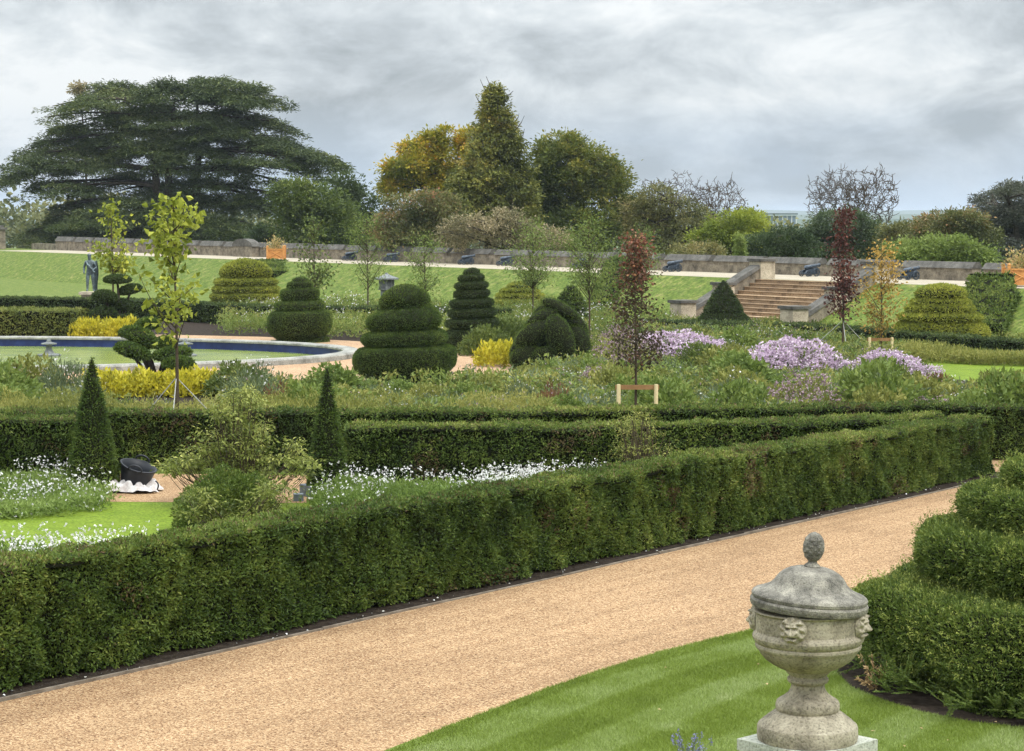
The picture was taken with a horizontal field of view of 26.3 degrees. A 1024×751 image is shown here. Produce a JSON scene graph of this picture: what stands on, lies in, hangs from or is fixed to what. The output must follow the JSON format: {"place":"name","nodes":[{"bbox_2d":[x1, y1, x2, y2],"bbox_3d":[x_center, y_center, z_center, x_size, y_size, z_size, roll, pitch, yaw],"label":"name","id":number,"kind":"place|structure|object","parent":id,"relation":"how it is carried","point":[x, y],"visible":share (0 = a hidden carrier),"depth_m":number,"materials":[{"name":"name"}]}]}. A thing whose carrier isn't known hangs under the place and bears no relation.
{"place":"outdoors","nodes":[
{"label":"outdoors","id":0,"kind":"place"},
{"bbox_2d":[0,346,314,364],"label":"water","id":1,"kind":"structure","parent":0,"point":[104,355],"depth_m":79.61,"materials":[{"name":"liquid"}]},
{"bbox_2d":[0,501,317,549],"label":"lawn","id":2,"kind":"structure","parent":0,"point":[120,515],"depth_m":34.55,"materials":[{"name":"plant"}]},
{"bbox_2d":[168,461,283,528],"bbox_3d":[-4.311,1.880,33.382,1.918,1.190,1.690,0,4,0],"label":"dense bush","id":3,"kind":"object","parent":2,"relation":"on","point":[229,484],"visible":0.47,"depth_m":33.18,"materials":[{"name":"green plant"}]},
{"bbox_2d":[149,383,324,504],"bbox_3d":[-4.621,1.268,36.505,3.121,2.351,2.511,0,4,0],"label":"tall shrub","id":4,"kind":"object","parent":2,"relation":"on","point":[252,450],"visible":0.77,"depth_m":36.18,"materials":[{"name":"green plant"}]},
{"bbox_2d":[171,476,302,524],"bbox_3d":[-4.074,2.040,32.842,1.981,1.288,2.202,0,4,0],"label":"shrub","id":5,"kind":"object","parent":2,"relation":"on","point":[204,506],"visible":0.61,"depth_m":32.55,"materials":[{"name":"green plant"}]},
{"bbox_2d":[105,474,309,502],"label":"garden path","id":6,"kind":"structure","parent":0,"point":[169,491],"depth_m":38.29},
{"bbox_2d":[110,478,163,491],"bbox_3d":[-6.654,1.911,38.410,1.058,0.229,0.759,0,4,0],"label":"crumpled sheet","id":7,"kind":"object","parent":6,"relation":"on","point":[128,486],"visible":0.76,"depth_m":38.15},
{"bbox_2d":[120,455,156,490],"bbox_3d":[-6.546,1.718,38.383,0.656,0.612,0.622,0,4,0],"label":"garden tub","id":8,"kind":"object","parent":7,"relation":"on","point":[134,471],"visible":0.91,"depth_m":38.30,"materials":[{"name":"black rubber"}]},
{"bbox_2d":[40,334,514,381],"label":"pond gravel","id":9,"kind":"structure","parent":0,"point":[302,369],"depth_m":71.78,"materials":[{"name":"gravel"}]},
{"bbox_2d":[0,305,89,335],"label":"clipped hedge","id":10,"kind":"object","parent":9,"relation":"on","point":[32,320],"visible":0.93,"depth_m":88.06,"materials":[{"name":"green plant"}]},
{"bbox_2d":[85,198,139,290],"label":"young tree","id":11,"kind":"object","parent":9,"relation":"on","point":[115,264],"visible":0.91,"depth_m":89.82,"materials":[{"name":"green plant"}]},
{"bbox_2d":[89,273,158,322],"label":"topiary","id":12,"kind":"object","parent":9,"relation":"on","point":[115,305],"depth_m":88.70,"materials":[{"name":"green plant"}]},
{"bbox_2d":[0,336,356,372],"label":"round pond","id":13,"kind":"structure","parent":9,"relation":"on","point":[325,352],"depth_m":81.31,"materials":[{"name":"stone"}]},
{"bbox_2d":[266,276,332,342],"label":"spiral topiary","id":14,"kind":"object","parent":9,"relation":"on","point":[301,313],"visible":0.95,"depth_m":84.29,"materials":[{"name":"green plant"}]},
{"bbox_2d":[352,283,457,384],"bbox_3d":[-3.115,-1.203,63.643,3.107,2.988,3.186,0,4,0],"label":"spiral topiary","id":15,"kind":"object","parent":9,"relation":"on","point":[405,336],"visible":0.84,"depth_m":62.66,"materials":[{"name":"green plant"}]},
{"bbox_2d":[444,267,499,351],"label":"spiral topiary","id":16,"kind":"object","parent":9,"relation":"on","point":[472,303],"visible":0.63,"depth_m":78.46,"materials":[{"name":"green plant"}]},
{"bbox_2d":[457,322,513,355],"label":"rounded bush","id":17,"kind":"object","parent":9,"relation":"on","point":[470,342],"visible":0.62,"depth_m":76.37,"materials":[{"name":"green plant"}]},
{"bbox_2d":[470,338,510,366],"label":"golden shrub","id":18,"kind":"object","parent":9,"relation":"on","point":[485,352],"visible":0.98,"depth_m":70.75,"materials":[{"name":"yellow plant"}]},
{"bbox_2d":[0,474,999,696],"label":"soil strip","id":19,"kind":"object","parent":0,"point":[161,657],"depth_m":27.35,"materials":[{"name":"soil"}]},
{"bbox_2d":[0,412,998,692],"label":"clipped hedge","id":20,"kind":"object","parent":19,"relation":"on","point":[72,606],"visible":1,"depth_m":27.40,"materials":[{"name":"green plant"}]},
{"bbox_2d":[0,458,1005,750],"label":"gravel path","id":21,"kind":"structure","parent":0,"point":[382,682],"depth_m":23.89,"materials":[{"name":"gravel"}]},
{"bbox_2d":[0,477,997,701],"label":"path edging","id":22,"kind":"object","parent":21,"relation":"on","point":[29,693],"visible":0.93,"depth_m":26.34,"materials":[{"name":"stone"}]},
{"bbox_2d":[0,246,1023,501],"bbox_3d":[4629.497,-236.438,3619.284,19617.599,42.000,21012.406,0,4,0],"label":"ground","id":23,"kind":"structure","parent":0,"point":[42,274],"depth_m":130.86,"materials":[{"name":"green plant"}]},
{"bbox_2d":[0,412,77,474],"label":"clipped hedge","id":24,"kind":"object","parent":23,"relation":"on","point":[24,437],"visible":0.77,"depth_m":39.41,"materials":[{"name":"green plant"}]},
{"bbox_2d":[0,454,124,519],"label":"white flower bed","id":25,"kind":"object","parent":23,"relation":"on","point":[50,492],"visible":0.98,"depth_m":36.41,"materials":[{"name":"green plant"}]},
{"bbox_2d":[0,516,158,551],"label":"white flower bed","id":26,"kind":"object","parent":23,"relation":"on","point":[15,543],"visible":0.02,"depth_m":29.84,"materials":[{"name":"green plant"}]},
{"bbox_2d":[66,357,120,492],"bbox_3d":[-7.335,0.885,38.367,1.038,2.446,1.031,0,4,0],"label":"yew cone","id":27,"kind":"object","parent":23,"relation":"on","point":[93,445],"visible":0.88,"depth_m":38.16,"materials":[{"name":"green plant"}]},
{"bbox_2d":[0,75,359,248],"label":"cedar tree","id":28,"kind":"object","parent":23,"relation":"on","point":[104,149],"visible":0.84,"depth_m":209.52,"materials":[{"name":"green plant"}]},
{"bbox_2d":[259,169,368,244],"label":"broadleaf tree","id":29,"kind":"object","parent":23,"relation":"on","point":[307,197],"visible":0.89,"depth_m":173.81,"materials":[{"name":"green plant"}]},
{"bbox_2d":[305,367,348,496],"bbox_3d":[-3.172,0.986,37.766,0.847,2.322,0.844,0,4,0],"label":"yew cone","id":30,"kind":"object","parent":23,"relation":"on","point":[327,441],"visible":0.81,"depth_m":37.61,"materials":[{"name":"green plant"}]},
{"bbox_2d":[320,167,387,245],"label":"broadleaf tree","id":31,"kind":"object","parent":23,"relation":"on","point":[356,190],"visible":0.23,"depth_m":183.54,"materials":[{"name":"green plant"}]},
{"bbox_2d":[360,185,479,251],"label":"autumn shrub","id":32,"kind":"object","parent":23,"relation":"on","point":[429,212],"visible":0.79,"depth_m":140.76,"materials":[{"name":"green plant"}]},
{"bbox_2d":[369,122,478,240],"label":"autumn tree","id":33,"kind":"object","parent":23,"relation":"on","point":[411,167],"visible":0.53,"depth_m":166.24,"materials":[{"name":"yellow plant"}]},
{"bbox_2d":[299,458,606,507],"bbox_3d":[-0.794,1.837,36.617,5.550,0.887,3.788,0,4,0],"label":"white flower bed","id":34,"kind":"object","parent":23,"relation":"on","point":[358,488],"visible":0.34,"depth_m":36.41,"materials":[{"name":"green plant"}]},
{"bbox_2d":[442,77,548,248],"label":"tall tree","id":35,"kind":"object","parent":23,"relation":"on","point":[483,180],"visible":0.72,"depth_m":158.20,"materials":[{"name":"green plant"}]},
{"bbox_2d":[431,202,573,252],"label":"pale shrub","id":36,"kind":"object","parent":23,"relation":"on","point":[491,227],"visible":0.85,"depth_m":132.96,"materials":[{"name":"green plant"}]},
{"bbox_2d":[0,185,1023,272],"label":"woodland","id":37,"kind":"object","parent":23,"relation":"on","point":[19,221],"visible":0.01,"depth_m":415.19,"materials":[{"name":"plant"}]},
{"bbox_2d":[31,237,1023,280],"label":"terrace wall","id":38,"kind":"structure","parent":23,"relation":"on","point":[943,270],"depth_m":125.55,"materials":[{"name":"stone"}]},
{"bbox_2d":[524,127,647,251],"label":"broadleaf tree","id":39,"kind":"object","parent":23,"relation":"on","point":[578,174],"visible":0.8,"depth_m":162.94,"materials":[{"name":"green plant"}]},
{"bbox_2d":[586,253,638,313],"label":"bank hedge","id":40,"kind":"object","parent":23,"relation":"on","point":[602,297],"visible":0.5,"depth_m":107.22,"materials":[{"name":"green plant"}]},
{"bbox_2d":[605,407,678,462],"bbox_3d":[2.231,1.331,37.298,1.335,1.616,2.082,0,4,0],"label":"thin shrub","id":41,"kind":"object","parent":23,"relation":"on","point":[636,445],"visible":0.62,"depth_m":37.05,"materials":[{"name":"green plant"}]},
{"bbox_2d":[342,410,944,486],"bbox_3d":[2.602,1.353,39.747,11.536,1.304,1.767,-1,4,-14],"label":"clipped hedge","id":42,"kind":"object","parent":23,"relation":"on","point":[372,446],"visible":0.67,"depth_m":38.77,"materials":[{"name":"green plant"}]},
{"bbox_2d":[614,179,728,254],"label":"thinning tree","id":43,"kind":"object","parent":23,"relation":"on","point":[656,215],"visible":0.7,"depth_m":158.79,"materials":[{"name":"green plant"}]},
{"bbox_2d":[662,237,732,255],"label":"shrub","id":44,"kind":"object","parent":23,"relation":"on","point":[711,248],"visible":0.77,"depth_m":135.11,"materials":[{"name":"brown plant"}]},
{"bbox_2d":[688,172,748,224],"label":"bare tree","id":45,"kind":"object","parent":23,"relation":"on","point":[721,200],"visible":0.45,"depth_m":169.28,"materials":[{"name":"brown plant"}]},
{"bbox_2d":[682,206,776,255],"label":"broadleaf tree","id":46,"kind":"object","parent":23,"relation":"on","point":[748,221],"visible":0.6,"depth_m":148.81,"materials":[{"name":"green plant"}]},
{"bbox_2d":[667,258,891,323],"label":"stone staircase","id":47,"kind":"structure","parent":23,"relation":"on","point":[759,291],"depth_m":97.28,"materials":[{"name":"stone"}]},
{"bbox_2d":[734,222,824,257],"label":"evergreen shrub","id":48,"kind":"object","parent":23,"relation":"on","point":[791,242],"visible":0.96,"depth_m":133.29,"materials":[{"name":"green plant"}]},
{"bbox_2d":[804,164,866,225],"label":"bare tree","id":49,"kind":"object","parent":23,"relation":"on","point":[829,193],"visible":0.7,"depth_m":157.33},
{"bbox_2d":[798,201,890,260],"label":"evergreen tree","id":50,"kind":"object","parent":23,"relation":"on","point":[864,227],"visible":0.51,"depth_m":139.13,"materials":[{"name":"green plant"}]},
{"bbox_2d":[839,164,900,257],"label":"bare tree","id":51,"kind":"object","parent":23,"relation":"on","point":[866,187],"visible":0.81,"depth_m":155.31,"materials":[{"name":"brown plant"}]},
{"bbox_2d":[871,220,918,259],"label":"shrub","id":52,"kind":"object","parent":23,"relation":"on","point":[899,226],"visible":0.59,"depth_m":135.25,"materials":[{"name":"green plant"}]},
{"bbox_2d":[875,231,1004,269],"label":"green shrub","id":53,"kind":"object","parent":23,"relation":"on","point":[941,248],"visible":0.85,"depth_m":120.46,"materials":[{"name":"green plant"}]},
{"bbox_2d":[895,205,1007,250],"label":"autumn shrub","id":54,"kind":"object","parent":23,"relation":"on","point":[973,222],"visible":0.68,"depth_m":139.13,"materials":[{"name":"green plant"}]},
{"bbox_2d":[962,270,1022,335],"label":"bank hedge","id":55,"kind":"object","parent":23,"relation":"on","point":[993,298],"visible":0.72,"depth_m":85.45,"materials":[{"name":"green plant"}]},
{"bbox_2d":[966,176,1023,270],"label":"cedar tree","id":56,"kind":"object","parent":23,"relation":"on","point":[1009,209],"visible":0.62,"depth_m":147.96,"materials":[{"name":"green plant"}]},
{"bbox_2d":[0,250,1023,288],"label":"terrace path","id":57,"kind":"structure","parent":0,"point":[780,277],"depth_m":121.37,"materials":[{"name":"gravel"}]},
{"bbox_2d":[0,0,1023,212],"label":"sky","id":58,"kind":"structure","parent":0,"point":[772,94],"materials":[{"name":"grey"}]},
{"bbox_2d":[4,209,1023,246],"bbox_3d":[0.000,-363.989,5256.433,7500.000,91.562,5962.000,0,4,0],"label":"hills","id":59,"kind":"structure","parent":0,"point":[903,214],"depth_m":4586.27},
{"bbox_2d":[110,320,977,407],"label":"border soil","id":60,"kind":"structure","parent":0,"point":[198,328],"depth_m":91.14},
{"bbox_2d":[0,356,45,394],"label":"leafy clump","id":61,"kind":"object","parent":60,"relation":"on","point":[19,378],"visible":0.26,"depth_m":53.73,"materials":[{"name":"green plant"}]},
{"bbox_2d":[8,352,66,388],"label":"olive clump","id":62,"kind":"object","parent":60,"relation":"on","point":[28,364],"visible":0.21,"depth_m":58.40,"materials":[{"name":"green plant"}]},
{"bbox_2d":[37,348,106,391],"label":"airy clump","id":63,"kind":"object","parent":60,"relation":"on","point":[77,370],"visible":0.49,"depth_m":57.21,"materials":[{"name":"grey plant"}]},
{"bbox_2d":[98,368,144,397],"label":"golden shrub","id":64,"kind":"object","parent":60,"relation":"on","point":[120,384],"visible":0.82,"depth_m":58.48,"materials":[{"name":"yellow plant"}]},
{"bbox_2d":[0,294,270,324],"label":"clipped hedge","id":65,"kind":"object","parent":60,"relation":"on","point":[204,311],"visible":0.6,"depth_m":103.81,"materials":[{"name":"green plant"}]},
{"bbox_2d":[113,316,196,372],"bbox_3d":[-10.125,-0.644,62.349,2.499,2.054,2.092,0,4,0],"label":"topiary","id":66,"kind":"object","parent":60,"relation":"on","point":[140,342],"depth_m":62.05,"materials":[{"name":"green plant"}]},
{"bbox_2d":[123,191,208,408],"bbox_3d":[-7.466,-1.303,47.632,2.174,5.382,2.025,2,4,22],"label":"young tree","id":67,"kind":"object","parent":60,"relation":"on","point":[173,248],"visible":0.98,"depth_m":47.25,"materials":[{"name":"green plant"}]},
{"bbox_2d":[156,368,207,397],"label":"golden shrub","id":68,"kind":"object","parent":60,"relation":"on","point":[190,384],"visible":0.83,"depth_m":58.77,"materials":[{"name":"yellow plant"}]},
{"bbox_2d":[199,358,271,396],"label":"rounded bush","id":69,"kind":"object","parent":60,"relation":"on","point":[212,382],"visible":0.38,"depth_m":58.69,"materials":[{"name":"green plant"}]},
{"bbox_2d":[209,258,280,302],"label":"ringed topiary","id":70,"kind":"object","parent":60,"relation":"on","point":[241,279],"visible":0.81,"depth_m":110.77,"materials":[{"name":"green plant"}]},
{"bbox_2d":[218,358,286,400],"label":"airy clump","id":71,"kind":"object","parent":60,"relation":"on","point":[252,381],"visible":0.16,"depth_m":52.27,"materials":[{"name":"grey plant"}]},
{"bbox_2d":[0,383,560,410],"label":"edging plants","id":72,"kind":"object","parent":60,"relation":"on","point":[22,401],"visible":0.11,"depth_m":49.21,"materials":[{"name":"green plant"}]},
{"bbox_2d":[287,210,341,294],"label":"young tree","id":73,"kind":"object","parent":60,"relation":"on","point":[321,275],"visible":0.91,"depth_m":100.79,"materials":[{"name":"green plant"}]},
{"bbox_2d":[275,378,353,407],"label":"leafy clump","id":74,"kind":"object","parent":60,"relation":"on","point":[295,389],"visible":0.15,"depth_m":50.45,"materials":[{"name":"green plant"}]},
{"bbox_2d":[301,360,374,391],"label":"leafy clump","id":75,"kind":"object","parent":60,"relation":"on","point":[340,374],"visible":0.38,"depth_m":57.30,"materials":[{"name":"green plant"}]},
{"bbox_2d":[339,208,405,304],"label":"young tree","id":76,"kind":"object","parent":60,"relation":"on","point":[366,248],"visible":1,"depth_m":99.86,"materials":[{"name":"green plant"}]},
{"bbox_2d":[396,230,446,296],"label":"young tree","id":77,"kind":"object","parent":60,"relation":"on","point":[424,285],"visible":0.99,"depth_m":101.78,"materials":[{"name":"green plant"}]},
{"bbox_2d":[0,317,991,409],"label":"border ground cover","id":78,"kind":"object","parent":60,"relation":"on","point":[846,349],"visible":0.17,"depth_m":59.79,"materials":[{"name":"green plant"}]},
{"bbox_2d":[0,399,1023,470],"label":"clipped hedge","id":79,"kind":"object","parent":60,"relation":"on","point":[159,432],"visible":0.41,"depth_m":41.93,"materials":[{"name":"green plant"}]},
{"bbox_2d":[493,281,545,307],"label":"ringed topiary","id":80,"kind":"object","parent":60,"relation":"on","point":[509,293],"visible":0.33,"depth_m":105.21,"materials":[{"name":"green plant"}]},
{"bbox_2d":[491,216,570,308],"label":"young tree","id":81,"kind":"object","parent":60,"relation":"on","point":[534,282],"visible":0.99,"depth_m":99.59,"materials":[{"name":"green plant"}]},
{"bbox_2d":[509,296,592,368],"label":"knot topiary","id":82,"kind":"object","parent":60,"relation":"on","point":[552,327],"visible":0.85,"depth_m":69.22,"materials":[{"name":"green plant"}]},
{"bbox_2d":[553,201,621,339],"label":"young tree","id":83,"kind":"object","parent":60,"relation":"on","point":[588,263],"visible":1,"depth_m":77.79,"materials":[{"name":"green plant"}]},
{"bbox_2d":[582,359,634,387],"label":"olive clump","id":84,"kind":"object","parent":60,"relation":"on","point":[606,375],"visible":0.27,"depth_m":56.84,"materials":[{"name":"green plant"}]},
{"bbox_2d":[210,290,1023,364],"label":"garden undergrowth","id":85,"kind":"object","parent":60,"relation":"on","point":[599,319],"visible":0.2,"depth_m":91.90,"materials":[{"name":"green plant"}]},
{"bbox_2d":[598,229,673,404],"bbox_3d":[2.677,-0.854,46.980,1.666,4.565,1.461,1,4,14],"label":"young tree","id":86,"kind":"object","parent":60,"relation":"on","point":[639,273],"visible":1,"depth_m":46.95,"materials":[{"name":"red plant"}]},
{"bbox_2d":[621,372,708,405],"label":"leafy clump","id":87,"kind":"object","parent":60,"relation":"on","point":[665,396],"visible":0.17,"depth_m":48.46,"materials":[{"name":"green plant"}]},
{"bbox_2d":[696,280,750,320],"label":"cone topiary","id":88,"kind":"object","parent":60,"relation":"on","point":[723,302],"visible":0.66,"depth_m":92.81,"materials":[{"name":"green plant"}]},
{"bbox_2d":[701,375,775,404],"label":"leafy clump","id":89,"kind":"object","parent":60,"relation":"on","point":[733,387],"visible":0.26,"depth_m":49.18,"materials":[{"name":"green plant"}]},
{"bbox_2d":[696,348,788,385],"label":"leafy clump","id":90,"kind":"object","parent":60,"relation":"on","point":[744,360],"visible":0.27,"depth_m":57.86,"materials":[{"name":"green plant"}]},
{"bbox_2d":[748,334,842,374],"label":"aster clump","id":91,"kind":"object","parent":60,"relation":"on","point":[795,344],"visible":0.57,"depth_m":63.84,"materials":[{"name":"purple plant"}]},
{"bbox_2d":[767,368,846,405],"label":"seedhead clump","id":92,"kind":"object","parent":60,"relation":"on","point":[800,391],"visible":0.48,"depth_m":50.53,"materials":[{"name":"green plant"}]},
{"bbox_2d":[634,318,1023,350],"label":"clipped hedge","id":93,"kind":"object","parent":60,"relation":"on","point":[977,341],"visible":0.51,"depth_m":80.11,"materials":[{"name":"green plant"}]},
{"bbox_2d":[817,203,864,343],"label":"young tree","id":94,"kind":"object","parent":60,"relation":"on","point":[843,285],"visible":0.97,"depth_m":77.77,"materials":[{"name":"red plant"}]},
{"bbox_2d":[830,355,930,402],"bbox_3d":[8.434,0.414,51.048,2.496,1.864,2.537,-2,5,-25],"label":"leafy clump","id":95,"kind":"object","parent":60,"relation":"on","point":[866,374],"visible":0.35,"depth_m":50.73,"materials":[{"name":"green plant"}]},
{"bbox_2d":[848,381,913,403],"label":"olive clump","id":96,"kind":"object","parent":60,"relation":"on","point":[879,396],"visible":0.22,"depth_m":49.54,"materials":[{"name":"green plant"}]},
{"bbox_2d":[849,236,917,347],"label":"young tree","id":97,"kind":"object","parent":60,"relation":"on","point":[878,296],"visible":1,"depth_m":70.91,"materials":[{"name":"orange plant"}]},
{"bbox_2d":[892,282,991,337],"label":"ringed topiary","id":98,"kind":"object","parent":60,"relation":"on","point":[943,307],"visible":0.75,"depth_m":80.57,"materials":[{"name":"green plant"}]},
{"bbox_2d":[875,338,1023,387],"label":"lawn edging plants","id":99,"kind":"object","parent":60,"relation":"on","point":[956,353],"visible":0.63,"depth_m":72.16,"materials":[{"name":"green plant"}]},
{"bbox_2d":[965,365,1023,404],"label":"leafy clump","id":100,"kind":"object","parent":60,"relation":"on","point":[1009,390],"visible":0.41,"depth_m":49.37,"materials":[{"name":"green plant"}]},
{"bbox_2d":[385,628,1023,750],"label":"front lawn","id":101,"kind":"structure","parent":0,"point":[689,714],"depth_m":20.81,"materials":[{"name":"plant"}]},
{"bbox_2d":[737,734,877,750],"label":"urn pedestal","id":102,"kind":"object","parent":101,"relation":"on","point":[754,743],"visible":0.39,"depth_m":12.62,"materials":[{"name":"stone"}]},
{"bbox_2d":[746,532,872,750],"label":"garden urn","id":103,"kind":"object","parent":102,"relation":"on","point":[808,621],"visible":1,"depth_m":12.45,"materials":[{"name":"stone"}]},
{"bbox_2d":[837,656,1023,726],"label":"topiary soil","id":104,"kind":"structure","parent":0,"point":[922,701],"depth_m":21.66,"materials":[{"name":"soil"}]},
{"bbox_2d":[837,641,1023,717],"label":"yew skirt","id":105,"kind":"object","parent":104,"relation":"on","point":[886,680],"visible":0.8,"depth_m":21.53,"materials":[{"name":"green plant"}]},
{"bbox_2d":[848,446,1023,719],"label":"spiral topiary","id":106,"kind":"object","parent":104,"relation":"on","point":[951,593],"visible":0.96,"depth_m":21.89,"materials":[{"name":"green plant"}]},
{"bbox_2d":[922,358,1023,381],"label":"side lawn","id":107,"kind":"structure","parent":0,"point":[963,371],"depth_m":69.85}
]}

